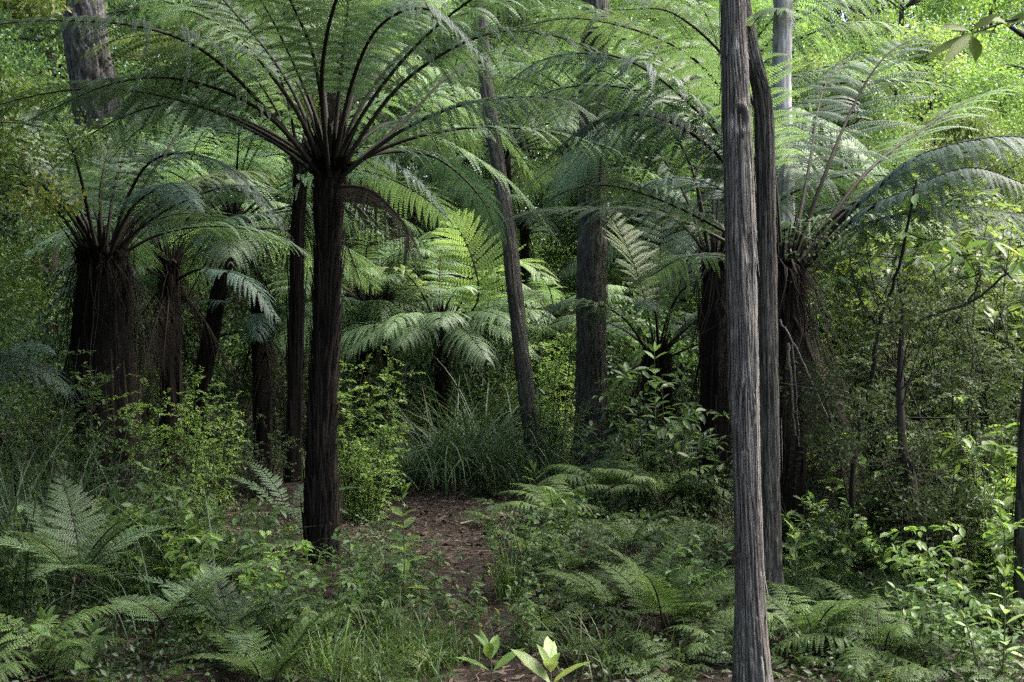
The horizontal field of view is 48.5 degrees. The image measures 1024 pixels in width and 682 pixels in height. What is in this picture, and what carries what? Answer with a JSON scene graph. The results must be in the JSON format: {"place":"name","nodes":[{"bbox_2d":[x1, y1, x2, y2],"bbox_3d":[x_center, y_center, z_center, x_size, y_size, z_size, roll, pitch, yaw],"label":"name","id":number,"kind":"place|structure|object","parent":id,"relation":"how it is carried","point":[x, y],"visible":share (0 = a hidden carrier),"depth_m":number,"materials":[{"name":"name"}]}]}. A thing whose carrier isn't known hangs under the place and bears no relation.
{"place":"outdoors","nodes":[
{"label":"outdoors","id":0,"kind":"place"},
{"bbox_2d":[0,285,1023,681],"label":"ground","id":1,"kind":"structure","parent":0,"point":[238,677],"depth_m":6.61,"materials":[{"name":"soil"}]},
{"bbox_2d":[0,504,62,621],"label":"shrub","id":2,"kind":"object","parent":1,"relation":"on","point":[5,526],"visible":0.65,"depth_m":5.86,"materials":[{"name":"green plant"}]},
{"bbox_2d":[0,342,98,500],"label":"tree fern","id":3,"kind":"object","parent":1,"relation":"on","point":[9,359],"visible":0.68,"depth_m":8.35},
{"bbox_2d":[0,0,120,430],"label":"tree","id":4,"kind":"object","parent":1,"relation":"on","point":[29,312],"visible":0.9,"depth_m":7.93,"materials":[{"name":"green plant"}]},
{"bbox_2d":[0,605,136,681],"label":"ground fern","id":5,"kind":"object","parent":1,"relation":"on","point":[62,654],"visible":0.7,"depth_m":5.01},
{"bbox_2d":[0,337,139,546],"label":"shrub","id":6,"kind":"object","parent":1,"relation":"on","point":[40,439],"visible":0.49,"depth_m":7.73,"materials":[{"name":"green plant"}]},
{"bbox_2d":[0,473,180,586],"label":"ground fern","id":7,"kind":"object","parent":1,"relation":"on","point":[88,557],"visible":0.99,"depth_m":5.62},
{"bbox_2d":[59,0,148,434],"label":"pine tree","id":8,"kind":"object","parent":1,"relation":"on","point":[80,8],"visible":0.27,"depth_m":16.72,"materials":[{"name":"grey plant"}]},
{"bbox_2d":[0,0,211,415],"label":"broadleaf tree","id":9,"kind":"object","parent":1,"relation":"on","point":[23,63],"visible":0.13,"depth_m":18.91,"materials":[{"name":"green plant"}]},
{"bbox_2d":[21,217,191,450],"bbox_3d":[-4.997,0.037,14.031,2.041,3.100,1.902,0,0,19],"label":"broadleaf tree","id":10,"kind":"object","parent":1,"relation":"on","point":[71,247],"visible":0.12,"depth_m":13.93,"materials":[{"name":"green plant"}]},
{"bbox_2d":[0,381,260,622],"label":"sedge tuft","id":11,"kind":"object","parent":1,"relation":"on","point":[11,514],"visible":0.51,"depth_m":6.19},
{"bbox_2d":[72,455,200,604],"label":"shrub","id":12,"kind":"object","parent":1,"relation":"on","point":[109,510],"visible":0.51,"depth_m":6.31,"materials":[{"name":"green plant"}]},
{"bbox_2d":[0,70,311,530],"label":"tree fern","id":13,"kind":"object","parent":1,"relation":"on","point":[103,303],"visible":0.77,"depth_m":8.86,"materials":[{"name":"plant"}]},
{"bbox_2d":[40,213,283,504],"bbox_3d":[-3.292,0.195,11.080,2.402,2.934,1.702,0,0,0],"label":"tree fern","id":14,"kind":"object","parent":1,"relation":"on","point":[171,294],"visible":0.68,"depth_m":10.92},
{"bbox_2d":[11,107,312,453],"bbox_3d":[-4.110,-0.629,14.475,3.714,4.255,3.762,0,0,0],"label":"tree fern","id":15,"kind":"object","parent":1,"relation":"on","point":[48,239],"visible":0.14,"depth_m":14.05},
{"bbox_2d":[0,477,335,654],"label":"sedge tuft","id":16,"kind":"object","parent":1,"relation":"on","point":[149,586],"visible":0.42,"depth_m":5.87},
{"bbox_2d":[110,366,233,534],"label":"shrub","id":17,"kind":"object","parent":1,"relation":"on","point":[195,429],"visible":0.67,"depth_m":8.34,"materials":[{"name":"green plant"}]},
{"bbox_2d":[2,0,358,339],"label":"broadleaf tree","id":18,"kind":"object","parent":1,"relation":"on","point":[124,13],"visible":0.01,"depth_m":23.79,"materials":[{"name":"green plant"}]},
{"bbox_2d":[64,31,313,430],"bbox_3d":[-4.614,-1.486,17.061,4.081,6.201,3.804,0,0,19],"label":"broadleaf tree","id":19,"kind":"object","parent":1,"relation":"on","point":[259,267],"visible":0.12,"depth_m":16.69,"materials":[{"name":"green plant"}]},
{"bbox_2d":[107,562,283,633],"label":"ground fern","id":20,"kind":"object","parent":1,"relation":"on","point":[167,610],"visible":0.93,"depth_m":5.22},
{"bbox_2d":[153,523,257,634],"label":"shrub","id":21,"kind":"object","parent":1,"relation":"on","point":[188,567],"visible":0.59,"depth_m":5.73,"materials":[{"name":"green plant"}]},
{"bbox_2d":[161,391,250,517],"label":"shrub","id":22,"kind":"object","parent":1,"relation":"on","point":[222,498],"visible":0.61,"depth_m":9.51,"materials":[{"name":"green plant"}]},
{"bbox_2d":[152,476,294,628],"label":"shrub","id":23,"kind":"object","parent":1,"relation":"on","point":[246,536],"visible":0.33,"depth_m":6.08,"materials":[{"name":"green plant"}]},
{"bbox_2d":[121,554,333,652],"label":"ground fern","id":24,"kind":"object","parent":1,"relation":"on","point":[220,622],"visible":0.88,"depth_m":5.24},
{"bbox_2d":[167,483,292,606],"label":"shrub","id":25,"kind":"object","parent":1,"relation":"on","point":[267,525],"visible":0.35,"depth_m":6.37,"materials":[{"name":"green plant"}]},
{"bbox_2d":[42,111,426,471],"bbox_3d":[-2.996,-0.516,12.533,4.066,4.072,4.124,0,0,0],"label":"tree fern","id":26,"kind":"object","parent":1,"relation":"on","point":[218,291],"visible":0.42,"depth_m":12.49,"materials":[{"name":"plant"}]},
{"bbox_2d":[182,278,312,475],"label":"tree fern","id":27,"kind":"object","parent":1,"relation":"on","point":[263,403],"visible":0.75,"depth_m":12.42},
{"bbox_2d":[80,0,419,432],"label":"tree fern","id":28,"kind":"object","parent":1,"relation":"on","point":[155,46],"visible":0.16,"depth_m":16.82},
{"bbox_2d":[216,404,301,497],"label":"shrub","id":29,"kind":"object","parent":1,"relation":"on","point":[245,458],"visible":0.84,"depth_m":11.43,"materials":[{"name":"green plant"}]},
{"bbox_2d":[109,0,409,382],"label":"broadleaf tree","id":30,"kind":"object","parent":1,"relation":"on","point":[289,168],"visible":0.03,"depth_m":23.62,"materials":[{"name":"green plant"}]},
{"bbox_2d":[175,593,359,681],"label":"ground fern","id":31,"kind":"object","parent":1,"relation":"on","point":[291,653],"visible":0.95,"depth_m":4.97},
{"bbox_2d":[233,530,358,665],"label":"shrub","id":32,"kind":"object","parent":1,"relation":"on","point":[247,587],"visible":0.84,"depth_m":5.30,"materials":[{"name":"green plant"}]},
{"bbox_2d":[144,0,498,161],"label":"tree fern","id":33,"kind":"object","parent":1,"relation":"on","point":[331,101],"visible":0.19,"depth_m":16.36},
{"bbox_2d":[283,548,367,636],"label":"shrub","id":34,"kind":"object","parent":1,"relation":"on","point":[344,585],"visible":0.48,"depth_m":5.89,"materials":[{"name":"green plant"}]},
{"bbox_2d":[0,0,660,564],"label":"tree fern","id":35,"kind":"object","parent":1,"relation":"on","point":[328,164],"visible":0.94,"depth_m":7.48,"materials":[{"name":"plant"}]},
{"bbox_2d":[241,590,429,681],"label":"grass tuft","id":36,"kind":"object","parent":1,"relation":"on","point":[333,660],"visible":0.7,"depth_m":5.17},
{"bbox_2d":[258,102,455,382],"bbox_3d":[-3.093,-1.646,22.774,4.040,6.228,3.771,0,0,9],"label":"broadleaf tree","id":37,"kind":"object","parent":1,"relation":"on","point":[383,118],"visible":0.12,"depth_m":22.63,"materials":[{"name":"green plant"}]},
{"bbox_2d":[166,0,560,482],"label":"tree fern","id":38,"kind":"object","parent":1,"relation":"on","point":[295,368],"visible":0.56,"depth_m":11.94,"materials":[{"name":"plant"}]},
{"bbox_2d":[262,229,471,443],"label":"tree fern","id":39,"kind":"object","parent":1,"relation":"on","point":[367,297],"visible":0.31,"depth_m":15.69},
{"bbox_2d":[277,605,462,681],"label":"grass tuft","id":40,"kind":"object","parent":1,"relation":"on","point":[361,678],"visible":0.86,"depth_m":5.09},
{"bbox_2d":[339,429,402,526],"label":"shrub","id":41,"kind":"object","parent":1,"relation":"on","point":[366,503],"visible":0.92,"depth_m":9.85,"materials":[{"name":"green plant"}]},
{"bbox_2d":[336,342,425,522],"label":"shrub","id":42,"kind":"object","parent":1,"relation":"on","point":[390,429],"visible":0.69,"depth_m":10.35,"materials":[{"name":"green plant"}]},
{"bbox_2d":[272,229,500,442],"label":"tree fern","id":43,"kind":"object","parent":1,"relation":"on","point":[386,287],"visible":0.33,"depth_m":16.12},
{"bbox_2d":[304,381,527,497],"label":"sedge tuft","id":44,"kind":"object","parent":1,"relation":"on","point":[441,462],"visible":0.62,"depth_m":11.85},
{"bbox_2d":[309,0,525,381],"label":"broadleaf tree","id":45,"kind":"object","parent":1,"relation":"on","point":[415,210],"visible":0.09,"depth_m":25.21,"materials":[{"name":"green plant"}]},
{"bbox_2d":[0,266,862,451],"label":"undergrowth","id":46,"kind":"object","parent":1,"relation":"on","point":[612,352],"visible":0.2,"depth_m":15.93,"materials":[{"name":"green plant"}]},
{"bbox_2d":[305,208,575,445],"bbox_3d":[-0.855,-0.091,15.684,3.557,3.242,3.629,0,0,30],"label":"tree fern","id":47,"kind":"object","parent":1,"relation":"on","point":[441,314],"visible":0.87,"depth_m":14.85,"materials":[{"name":"plant"}]},
{"bbox_2d":[358,595,524,681],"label":"grass tuft","id":48,"kind":"object","parent":1,"relation":"on","point":[438,663],"visible":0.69,"depth_m":5.39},
{"bbox_2d":[406,556,494,659],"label":"shrub","id":49,"kind":"object","parent":1,"relation":"on","point":[447,604],"visible":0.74,"depth_m":5.76,"materials":[{"name":"green plant"}]},
{"bbox_2d":[372,50,575,363],"bbox_3d":[-0.926,-2.472,23.964,4.438,7.234,4.761,0,0,-43],"label":"broadleaf tree","id":50,"kind":"object","parent":1,"relation":"on","point":[473,220],"visible":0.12,"depth_m":23.75,"materials":[{"name":"green plant"}]},
{"bbox_2d":[343,350,610,499],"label":"sedge tuft","id":51,"kind":"object","parent":1,"relation":"on","point":[455,436],"visible":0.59,"depth_m":12.14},
{"bbox_2d":[367,73,625,404],"bbox_3d":[-0.172,-1.701,20.875,4.971,6.009,4.801,0,0,0],"label":"tree fern","id":52,"kind":"object","parent":1,"relation":"on","point":[514,172],"visible":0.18,"depth_m":20.89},
{"bbox_2d":[0,448,1013,681],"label":"fern carpet","id":53,"kind":"object","parent":1,"relation":"on","point":[905,668],"visible":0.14,"depth_m":5.57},
{"bbox_2d":[474,0,546,476],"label":"kanuka tree","id":54,"kind":"object","parent":1,"relation":"on","point":[525,388],"visible":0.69,"depth_m":12.57,"materials":[{"name":"grey plant"}]},
{"bbox_2d":[396,0,625,326],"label":"broadleaf tree","id":55,"kind":"object","parent":1,"relation":"on","point":[510,18],"visible":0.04,"depth_m":26.77,"materials":[{"name":"green plant"}]},
{"bbox_2d":[0,420,1023,681],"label":"ground cover","id":56,"kind":"object","parent":1,"relation":"on","point":[108,630],"visible":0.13,"depth_m":5.90,"materials":[{"name":"green plant"}]},
{"bbox_2d":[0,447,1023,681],"bbox_3d":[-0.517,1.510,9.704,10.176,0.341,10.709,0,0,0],"label":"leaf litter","id":57,"kind":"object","parent":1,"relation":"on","point":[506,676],"visible":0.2,"depth_m":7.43,"materials":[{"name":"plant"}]},
{"bbox_2d":[479,569,549,653],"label":"shrub","id":58,"kind":"object","parent":1,"relation":"on","point":[515,608],"visible":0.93,"depth_m":5.83,"materials":[{"name":"green plant"}]},
{"bbox_2d":[440,404,609,496],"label":"sedge tuft","id":59,"kind":"object","parent":1,"relation":"on","point":[503,476],"visible":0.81,"depth_m":11.68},
{"bbox_2d":[482,500,569,600],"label":"shrub","id":60,"kind":"object","parent":1,"relation":"on","point":[555,538],"visible":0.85,"depth_m":7.05,"materials":[{"name":"green plant"}]},
{"bbox_2d":[419,170,637,335],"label":"tree fern","id":61,"kind":"object","parent":1,"relation":"on","point":[525,230],"visible":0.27,"depth_m":20.87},
{"bbox_2d":[510,308,576,458],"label":"shrub","id":62,"kind":"object","parent":1,"relation":"on","point":[553,368],"visible":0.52,"depth_m":14.06,"materials":[{"name":"green plant"}]},
{"bbox_2d":[484,474,613,522],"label":"ground fern","id":63,"kind":"object","parent":1,"relation":"on","point":[537,495],"visible":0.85,"depth_m":8.96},
{"bbox_2d":[455,276,663,442],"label":"tree fern","id":64,"kind":"object","parent":1,"relation":"on","point":[534,294],"visible":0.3,"depth_m":15.81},
{"bbox_2d":[441,6,719,201],"bbox_3d":[1.365,-1.759,19.212,5.113,6.532,5.094,0,0,0],"label":"tree fern","id":65,"kind":"object","parent":1,"relation":"on","point":[522,67],"visible":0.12,"depth_m":18.46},
{"bbox_2d":[571,0,609,471],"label":"rimu tree","id":66,"kind":"object","parent":1,"relation":"on","point":[591,369],"visible":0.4,"depth_m":12.86,"materials":[{"name":"grey plant"}]},
{"bbox_2d":[531,437,665,498],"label":"ground fern","id":67,"kind":"object","parent":1,"relation":"on","point":[607,475],"visible":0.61,"depth_m":9.62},
{"bbox_2d":[527,605,704,681],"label":"grass tuft","id":68,"kind":"object","parent":1,"relation":"on","point":[605,651],"visible":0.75,"depth_m":5.40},
{"bbox_2d":[517,46,715,409],"bbox_3d":[2.297,-1.860,19.931,4.121,6.718,4.421,0,0,37],"label":"broadleaf tree","id":69,"kind":"object","parent":1,"relation":"on","point":[614,280],"visible":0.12,"depth_m":19.71,"materials":[{"name":"green plant"}]},
{"bbox_2d":[536,176,709,468],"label":"tree fern","id":70,"kind":"object","parent":1,"relation":"on","point":[663,362],"visible":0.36,"depth_m":12.92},
{"bbox_2d":[555,166,716,426],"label":"tree fern","id":71,"kind":"object","parent":1,"relation":"on","point":[642,238],"visible":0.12,"depth_m":18.63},
{"bbox_2d":[592,362,704,512],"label":"shrub","id":72,"kind":"object","parent":1,"relation":"on","point":[614,427],"visible":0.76,"depth_m":9.85,"materials":[{"name":"green plant"}]},
{"bbox_2d":[581,460,733,509],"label":"ground fern","id":73,"kind":"object","parent":1,"relation":"on","point":[649,484],"visible":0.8,"depth_m":9.13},
{"bbox_2d":[577,525,780,628],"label":"ground fern","id":74,"kind":"object","parent":1,"relation":"on","point":[654,596],"visible":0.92,"depth_m":5.74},
{"bbox_2d":[641,375,733,523],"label":"shrub","id":75,"kind":"object","parent":1,"relation":"on","point":[701,500],"visible":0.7,"depth_m":9.06,"materials":[{"name":"green plant"}]},
{"bbox_2d":[650,531,734,632],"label":"shrub","id":76,"kind":"object","parent":1,"relation":"on","point":[695,574],"visible":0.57,"depth_m":5.96,"materials":[{"name":"green plant"}]},
{"bbox_2d":[483,0,955,501],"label":"tree fern","id":77,"kind":"object","parent":1,"relation":"on","point":[711,366],"visible":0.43,"depth_m":10.41,"materials":[{"name":"plant"}]},
{"bbox_2d":[514,0,966,476],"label":"tree fern","id":78,"kind":"object","parent":1,"relation":"on","point":[796,43],"visible":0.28,"depth_m":11.88,"materials":[{"name":"plant"}]},
{"bbox_2d":[718,0,773,681],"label":"kanuka tree","id":79,"kind":"object","parent":1,"relation":"on","point":[751,661],"visible":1,"depth_m":4.66,"materials":[{"name":"grey plant"}]},
{"bbox_2d":[477,0,1023,572],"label":"tree fern","id":80,"kind":"object","parent":1,"relation":"on","point":[793,318],"visible":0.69,"depth_m":7.18,"materials":[{"name":"plant"}]},
{"bbox_2d":[746,0,787,620],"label":"kanuka tree","id":81,"kind":"object","parent":1,"relation":"on","point":[764,175],"visible":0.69,"depth_m":6.05,"materials":[{"name":"grey plant"}]},
{"bbox_2d":[771,0,794,256],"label":"kanuka tree","id":82,"kind":"object","parent":1,"relation":"on","point":[782,39],"visible":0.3,"depth_m":10.92,"materials":[{"name":"grey plant"}]},
{"bbox_2d":[700,583,906,656],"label":"ground fern","id":83,"kind":"object","parent":1,"relation":"on","point":[796,626],"visible":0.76,"depth_m":5.32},
{"bbox_2d":[781,489,871,605],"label":"shrub","id":84,"kind":"object","parent":1,"relation":"on","point":[812,553],"visible":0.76,"depth_m":6.22,"materials":[{"name":"green plant"}]},
{"bbox_2d":[708,189,1023,333],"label":"tree fern","id":85,"kind":"object","parent":1,"relation":"on","point":[827,207],"visible":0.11,"depth_m":11.14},
{"bbox_2d":[792,72,963,469],"bbox_3d":[3.776,-0.714,13.051,3.061,4.651,2.853,0,0,10],"label":"broadleaf tree","id":86,"kind":"object","parent":1,"relation":"on","point":[880,114],"visible":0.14,"depth_m":12.76,"materials":[{"name":"green plant"}]},
{"bbox_2d":[796,572,972,639],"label":"ground fern","id":87,"kind":"object","parent":1,"relation":"on","point":[835,585],"visible":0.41,"depth_m":5.84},
{"bbox_2d":[807,265,983,551],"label":"shrub","id":88,"kind":"object","parent":1,"relation":"on","point":[915,384],"visible":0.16,"depth_m":7.84,"materials":[{"name":"green plant"}]},
{"bbox_2d":[770,594,1021,681],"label":"ground fern","id":89,"kind":"object","parent":1,"relation":"on","point":[895,632],"visible":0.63,"depth_m":5.08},
{"bbox_2d":[778,212,1023,606],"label":"twisted tree","id":90,"kind":"object","parent":1,"relation":"on","point":[910,484],"visible":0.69,"depth_m":6.41,"materials":[{"name":"green plant"}]},
{"bbox_2d":[810,187,992,472],"bbox_3d":[3.812,0.047,11.258,1.792,3.154,2.038,0,0,2],"label":"shrub","id":91,"kind":"object","parent":1,"relation":"on","point":[839,328],"visible":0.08,"depth_m":10.88,"materials":[{"name":"green plant"}]},
{"bbox_2d":[791,0,1021,324],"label":"broadleaf tree","id":92,"kind":"object","parent":1,"relation":"on","point":[941,8],"visible":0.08,"depth_m":26.11,"materials":[{"name":"green plant"}]},
{"bbox_2d":[851,516,965,619],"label":"shrub","id":93,"kind":"object","parent":1,"relation":"on","point":[909,560],"visible":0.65,"depth_m":5.90,"materials":[{"name":"green plant"}]},
{"bbox_2d":[817,180,1023,559],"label":"forked shrub","id":94,"kind":"object","parent":1,"relation":"on","point":[1014,267],"visible":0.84,"depth_m":6.58,"materials":[{"name":"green plant"}]},
{"bbox_2d":[831,281,1011,566],"bbox_3d":[2.673,0.601,7.415,1.155,1.940,1.521,0,0,19],"label":"shrub","id":95,"kind":"object","parent":1,"relation":"on","point":[953,411],"visible":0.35,"depth_m":7.29,"materials":[{"name":"green plant"}]},
{"bbox_2d":[832,17,1023,268],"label":"broadleaf tree","id":96,"kind":"object","parent":1,"relation":"on","point":[948,69],"visible":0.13,"depth_m":21.66,"materials":[{"name":"green plant"}]},
{"bbox_2d":[861,411,998,603],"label":"shrub","id":97,"kind":"object","parent":1,"relation":"on","point":[924,480],"visible":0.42,"depth_m":6.32,"materials":[{"name":"green plant"}]},
{"bbox_2d":[837,173,1023,473],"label":"shrub","id":98,"kind":"object","parent":1,"relation":"on","point":[1010,285],"visible":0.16,"depth_m":9.61,"materials":[{"name":"green plant"}]},
{"bbox_2d":[872,543,990,681],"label":"shrub","id":99,"kind":"object","parent":1,"relation":"on","point":[921,588],"visible":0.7,"depth_m":4.95,"materials":[{"name":"green plant"}]},
{"bbox_2d":[862,101,1023,378],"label":"broadleaf tree","id":100,"kind":"object","parent":1,"relation":"on","point":[963,134],"visible":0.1,"depth_m":14.74,"materials":[{"name":"green plant"}]},
{"bbox_2d":[893,166,1023,509],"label":"shrub","id":101,"kind":"object","parent":1,"relation":"on","point":[991,311],"visible":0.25,"depth_m":8.62,"materials":[{"name":"green plant"}]},
{"bbox_2d":[903,0,1023,233],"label":"broadleaf tree","id":102,"kind":"object","parent":1,"relation":"on","point":[1010,7],"visible":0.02,"depth_m":29.72,"materials":[{"name":"green plant"}]},
{"bbox_2d":[904,266,1023,560],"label":"shrub","id":103,"kind":"object","parent":1,"relation":"on","point":[1001,402],"visible":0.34,"depth_m":7.54,"materials":[{"name":"green plant"}]},
{"bbox_2d":[924,13,1023,62],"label":"overhanging tree","id":104,"kind":"object","parent":1,"relation":"on","point":[957,45],"visible":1,"depth_m":3.79,"materials":[{"name":"green plant"}]},
{"bbox_2d":[935,422,1017,591],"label":"shrub","id":105,"kind":"object","parent":1,"relation":"on","point":[1001,453],"visible":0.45,"depth_m":6.33,"materials":[{"name":"green plant"}]},
{"bbox_2d":[930,577,1023,681],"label":"shrub","id":106,"kind":"object","parent":1,"relation":"on","point":[985,642],"visible":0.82,"depth_m":4.73,"materials":[{"name":"green plant"}]},
{"bbox_2d":[941,496,1023,635],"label":"shrub","id":107,"kind":"object","parent":1,"relation":"on","point":[1007,538],"visible":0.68,"depth_m":5.60,"materials":[{"name":"green plant"}]},
{"bbox_2d":[943,23,1023,319],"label":"broadleaf tree","id":108,"kind":"object","parent":1,"relation":"on","point":[1004,101],"visible":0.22,"depth_m":18.79,"materials":[{"name":"green plant"}]},
{"bbox_2d":[952,438,1014,606],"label":"shrub","id":109,"kind":"object","parent":1,"relation":"on","point":[984,555],"visible":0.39,"depth_m":6.25,"materials":[{"name":"green plant"}]},
{"bbox_2d":[1011,377,1023,636],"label":"kanuka tree","id":110,"kind":"object","parent":1,"relation":"on","point":[1018,537],"visible":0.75,"depth_m":5.58,"materials":[{"name":"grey plant"}]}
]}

